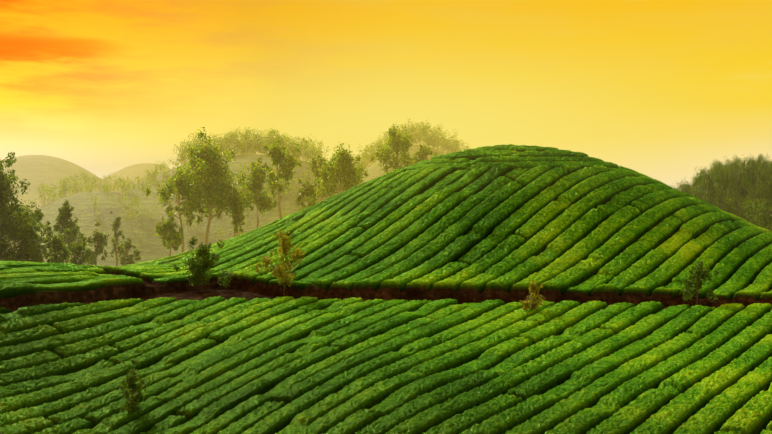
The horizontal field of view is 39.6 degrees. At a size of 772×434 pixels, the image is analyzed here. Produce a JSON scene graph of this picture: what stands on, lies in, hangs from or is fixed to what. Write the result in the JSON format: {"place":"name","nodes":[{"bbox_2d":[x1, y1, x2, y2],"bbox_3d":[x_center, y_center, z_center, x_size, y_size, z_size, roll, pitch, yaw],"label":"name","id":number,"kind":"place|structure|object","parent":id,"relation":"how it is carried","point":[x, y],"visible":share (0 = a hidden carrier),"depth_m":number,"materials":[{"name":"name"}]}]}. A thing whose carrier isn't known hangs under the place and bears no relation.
{"place":"outdoors","nodes":[
{"label":"outdoors","id":0,"kind":"place"},
{"bbox_2d":[0,144,771,433],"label":"tea field","id":1,"kind":"structure","parent":0,"point":[397,308],"depth_m":54.34,"materials":[{"name":"green plant"}]},
{"bbox_2d":[120,359,146,412],"bbox_3d":[-10.339,7.372,43.891,1.128,3.111,1.800,0,1,-15],"label":"tree sapling","id":2,"kind":"object","parent":1,"relation":"on","point":[132,384],"visible":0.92,"depth_m":43.91,"materials":[{"name":"green plant"}]},
{"bbox_2d":[173,237,233,291],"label":"tree sapling","id":3,"kind":"object","parent":1,"relation":"on","point":[196,269],"visible":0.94,"depth_m":65.04,"materials":[{"name":"green plant"}]},
{"bbox_2d":[254,229,304,295],"bbox_3d":[-6.058,2.825,62.445,2.378,4.279,2.915,1,1,28],"label":"tree sapling","id":4,"kind":"object","parent":1,"relation":"on","point":[281,273],"visible":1,"depth_m":62.05,"materials":[{"name":"green plant"}]},
{"bbox_2d":[520,280,544,310],"bbox_3d":[7.432,4.522,55.466,1.253,2.486,1.650,-1,2,-38],"label":"tree sapling","id":5,"kind":"object","parent":1,"relation":"on","point":[534,302],"visible":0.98,"depth_m":55.24,"materials":[{"name":"green plant"}]},
{"bbox_2d":[682,261,718,304],"bbox_3d":[16.852,3.868,57.727,2.171,3.092,1.341,-1,1,-21],"label":"tree sapling","id":6,"kind":"object","parent":1,"relation":"on","point":[700,274],"visible":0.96,"depth_m":57.57,"materials":[{"name":"green plant"}]},
{"bbox_2d":[0,0,771,187],"label":"sky","id":7,"kind":"structure","parent":0,"point":[660,90],"materials":[{"name":"yellow"}]},
{"bbox_2d":[1,145,771,266],"bbox_3d":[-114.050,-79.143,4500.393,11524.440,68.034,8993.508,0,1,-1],"label":"terrain","id":8,"kind":"structure","parent":0,"point":[35,170],"depth_m":150.55,"materials":[{"name":"green plant"}]},
{"bbox_2d":[0,238,23,260],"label":"tree","id":9,"kind":"object","parent":8,"relation":"on","point":[8,255],"visible":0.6,"depth_m":76.44,"materials":[{"name":"green plant"}]},
{"bbox_2d":[0,152,42,249],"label":"tree","id":10,"kind":"object","parent":8,"relation":"on","point":[11,214],"visible":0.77,"depth_m":80.77,"materials":[{"name":"green plant"}]},
{"bbox_2d":[6,215,43,262],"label":"tree","id":11,"kind":"object","parent":8,"relation":"on","point":[29,248],"visible":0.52,"depth_m":78.82,"materials":[{"name":"green plant"}]},
{"bbox_2d":[27,209,54,259],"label":"tree","id":12,"kind":"object","parent":8,"relation":"on","point":[50,234],"visible":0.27,"depth_m":86.48,"materials":[{"name":"green plant"}]},
{"bbox_2d":[43,227,70,262],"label":"tree","id":13,"kind":"object","parent":8,"relation":"on","point":[58,246],"visible":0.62,"depth_m":81.55,"materials":[{"name":"green plant"}]},
{"bbox_2d":[46,199,87,262],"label":"tree","id":14,"kind":"object","parent":8,"relation":"on","point":[64,214],"visible":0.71,"depth_m":91.09,"materials":[{"name":"green plant"}]},
{"bbox_2d":[67,236,92,264],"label":"tree","id":15,"kind":"object","parent":8,"relation":"on","point":[75,248],"visible":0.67,"depth_m":85.68,"materials":[{"name":"green plant"}]},
{"bbox_2d":[83,220,108,265],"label":"tree","id":16,"kind":"object","parent":8,"relation":"on","point":[99,238],"visible":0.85,"depth_m":95.80,"materials":[{"name":"green plant"}]},
{"bbox_2d":[30,158,182,206],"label":"treeline","id":17,"kind":"object","parent":8,"relation":"on","point":[86,187],"visible":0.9,"depth_m":163.72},
{"bbox_2d":[110,211,124,265],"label":"tree","id":18,"kind":"object","parent":8,"relation":"on","point":[115,225],"visible":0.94,"depth_m":107.89,"materials":[{"name":"green plant"}]},
{"bbox_2d":[116,235,140,265],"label":"tree","id":19,"kind":"object","parent":8,"relation":"on","point":[124,253],"visible":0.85,"depth_m":100.34,"materials":[{"name":"green plant"}]},
{"bbox_2d":[154,210,184,255],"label":"eucalyptus tree","id":20,"kind":"object","parent":8,"relation":"on","point":[165,229],"visible":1,"depth_m":97.11,"materials":[{"name":"green plant"}]},
{"bbox_2d":[142,166,219,252],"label":"eucalyptus tree","id":21,"kind":"object","parent":8,"relation":"on","point":[184,186],"visible":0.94,"depth_m":101.32,"materials":[{"name":"green plant"}]},
{"bbox_2d":[90,160,311,241],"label":"trees","id":22,"kind":"object","parent":8,"relation":"on","point":[220,235],"visible":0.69,"depth_m":145.98,"materials":[{"name":"green plant"}]},
{"bbox_2d":[157,127,254,244],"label":"eucalyptus tree","id":23,"kind":"object","parent":8,"relation":"on","point":[208,168],"visible":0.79,"depth_m":104.87,"materials":[{"name":"green plant"}]},
{"bbox_2d":[228,189,245,236],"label":"eucalyptus tree","id":24,"kind":"object","parent":8,"relation":"on","point":[237,210],"visible":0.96,"depth_m":103.70,"materials":[{"name":"green plant"}]},
{"bbox_2d":[172,127,328,167],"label":"trees","id":25,"kind":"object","parent":8,"relation":"on","point":[240,148],"depth_m":185.62,"materials":[{"name":"green plant"}]},
{"bbox_2d":[240,157,277,227],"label":"eucalyptus tree","id":26,"kind":"object","parent":8,"relation":"on","point":[262,203],"visible":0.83,"depth_m":110.40,"materials":[{"name":"green plant"}]},
{"bbox_2d":[261,137,301,218],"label":"eucalyptus tree","id":27,"kind":"object","parent":8,"relation":"on","point":[277,154],"visible":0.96,"depth_m":113.85,"materials":[{"name":"green plant"}]},
{"bbox_2d":[295,178,322,210],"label":"eucalyptus tree","id":28,"kind":"object","parent":8,"relation":"on","point":[311,193],"visible":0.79,"depth_m":113.45,"materials":[{"name":"green plant"}]},
{"bbox_2d":[308,155,326,200],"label":"eucalyptus tree","id":29,"kind":"object","parent":8,"relation":"on","point":[315,168],"visible":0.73,"depth_m":130.53,"materials":[{"name":"green plant"}]},
{"bbox_2d":[312,143,368,198],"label":"eucalyptus tree","id":30,"kind":"object","parent":8,"relation":"on","point":[338,164],"visible":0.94,"depth_m":118.15,"materials":[{"name":"green plant"}]},
{"bbox_2d":[342,163,364,190],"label":"eucalyptus tree","id":31,"kind":"object","parent":8,"relation":"on","point":[360,170],"visible":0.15,"depth_m":125.53,"materials":[{"name":"green plant"}]},
{"bbox_2d":[370,123,415,173],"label":"eucalyptus tree","id":32,"kind":"object","parent":8,"relation":"on","point":[397,144],"visible":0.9,"depth_m":128.86,"materials":[{"name":"green plant"}]},
{"bbox_2d":[353,118,470,170],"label":"trees","id":33,"kind":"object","parent":8,"relation":"on","point":[434,140],"depth_m":247.17,"materials":[{"name":"green plant"}]},
{"bbox_2d":[408,144,438,164],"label":"eucalyptus tree","id":34,"kind":"object","parent":8,"relation":"on","point":[423,155],"visible":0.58,"depth_m":132.62,"materials":[{"name":"green plant"}]},
{"bbox_2d":[671,154,771,199],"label":"treeline","id":35,"kind":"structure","parent":8,"relation":"on","point":[744,178],"depth_m":105.92,"materials":[{"name":"green plant"}]},
{"bbox_2d":[680,154,771,192],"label":"trees","id":36,"kind":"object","parent":8,"relation":"on","point":[746,160],"depth_m":112.03,"materials":[{"name":"green plant"}]},
{"bbox_2d":[688,175,771,219],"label":"treeline","id":37,"kind":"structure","parent":8,"relation":"on","point":[762,192],"depth_m":101.08,"materials":[{"name":"green plant"}]},
{"bbox_2d":[737,194,771,230],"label":"treeline","id":38,"kind":"object","parent":8,"relation":"on","point":[759,218],"visible":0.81,"depth_m":95.52,"materials":[{"name":"green plant"}]}
]}

